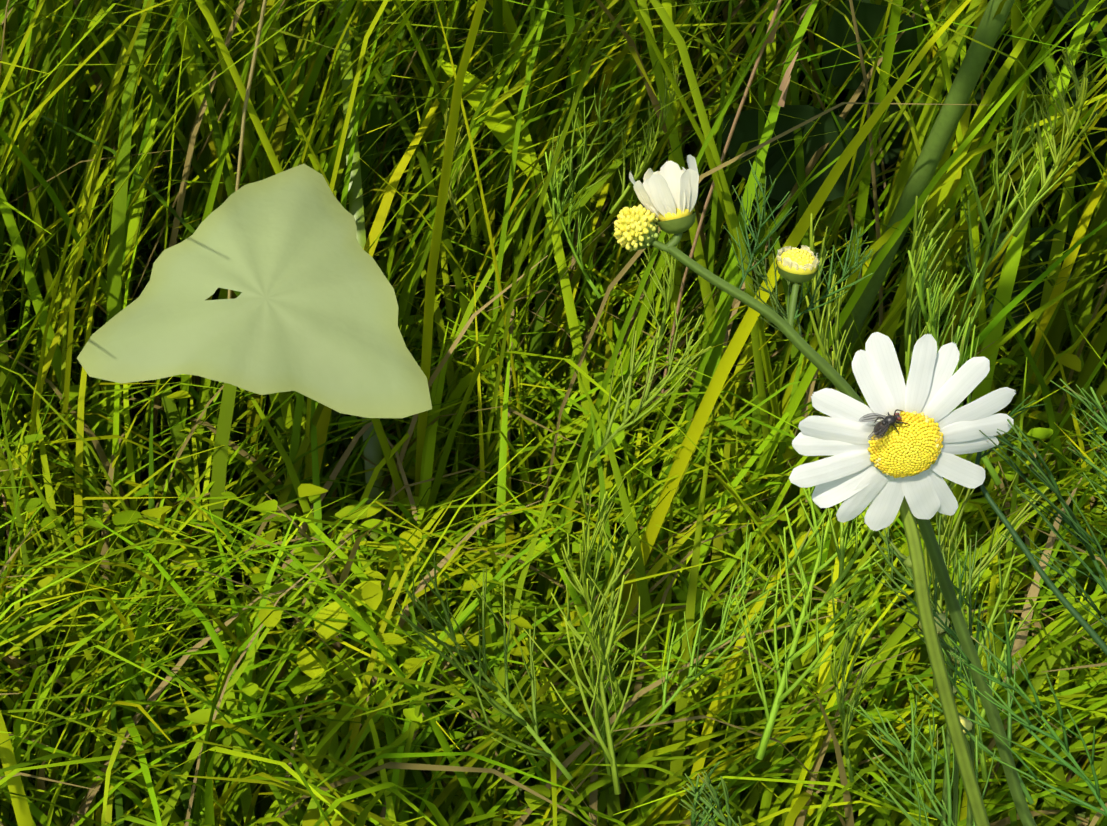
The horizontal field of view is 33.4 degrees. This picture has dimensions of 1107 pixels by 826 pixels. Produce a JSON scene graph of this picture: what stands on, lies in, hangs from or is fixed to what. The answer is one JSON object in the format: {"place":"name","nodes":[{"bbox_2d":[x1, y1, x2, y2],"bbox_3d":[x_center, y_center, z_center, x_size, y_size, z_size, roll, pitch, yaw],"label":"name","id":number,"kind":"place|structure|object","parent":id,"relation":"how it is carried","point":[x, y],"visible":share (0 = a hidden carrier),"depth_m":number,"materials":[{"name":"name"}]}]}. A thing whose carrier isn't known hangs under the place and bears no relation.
{"place":"outdoors","nodes":[
{"label":"outdoors","id":0,"kind":"place"},
{"bbox_2d":[0,0,1106,825],"bbox_3d":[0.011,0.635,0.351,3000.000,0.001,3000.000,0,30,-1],"label":"ground","id":1,"kind":"structure","parent":0,"point":[1078,811],"depth_m":1.09,"materials":[{"name":"green plant"}]},
{"bbox_2d":[77,164,431,501],"bbox_3d":[-0.160,0.002,1.126,0.189,0.323,0.265,0,30,-1],"label":"pale leaf","id":2,"kind":"object","parent":1,"relation":"on","point":[310,311],"visible":0.96,"depth_m":0.99,"materials":[{"name":"green plant"}]},
{"bbox_2d":[0,0,1106,825],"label":"weed leaves","id":3,"kind":"object","parent":1,"relation":"on","point":[372,592],"depth_m":1.08,"materials":[{"name":"green plant"}]},
{"bbox_2d":[112,0,1014,389],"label":"stalks","id":4,"kind":"object","parent":1,"relation":"on","point":[988,30],"visible":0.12,"depth_m":1.06,"materials":[{"name":"green plant"}]},
{"bbox_2d":[396,42,1106,825],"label":"chamomile","id":5,"kind":"object","parent":1,"relation":"on","point":[932,312],"depth_m":0.64,"materials":[{"name":"green plant"}]},
{"bbox_2d":[629,155,819,270],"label":"flower petals","id":6,"kind":"object","parent":5,"relation":"attached to","point":[670,186],"visible":1,"depth_m":0.37,"materials":[{"name":"white plant"}]},
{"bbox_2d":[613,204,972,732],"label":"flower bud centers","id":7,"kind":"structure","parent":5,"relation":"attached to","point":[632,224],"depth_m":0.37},
{"bbox_2d":[631,211,974,825],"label":"bud cups","id":8,"kind":"object","parent":5,"relation":"attached to","point":[680,225],"visible":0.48,"depth_m":0.47,"materials":[{"name":"green plant"}]},
{"bbox_2d":[859,409,909,439],"bbox_3d":[0.060,0.003,0.336,0.010,0.006,0.006,0,30,-1],"label":"fly","id":9,"kind":"object","parent":5,"relation":"on","point":[884,425],"visible":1,"depth_m":0.34,"materials":[{"name":"black"}]},
{"bbox_2d":[789,332,1015,530],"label":"daisy petals","id":10,"kind":"object","parent":5,"relation":"attached to","point":[853,477],"visible":1,"depth_m":0.34,"materials":[{"name":"white plant"}]},
{"bbox_2d":[867,410,942,477],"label":"flower center","id":11,"kind":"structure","parent":5,"relation":"attached to","point":[914,447],"depth_m":0.34,"materials":[{"name":"yellow plant"}]},
{"bbox_2d":[628,0,1106,404],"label":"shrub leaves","id":12,"kind":"object","parent":1,"relation":"on","point":[868,15],"visible":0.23,"depth_m":1.24,"materials":[{"name":"green plant"}]}
]}

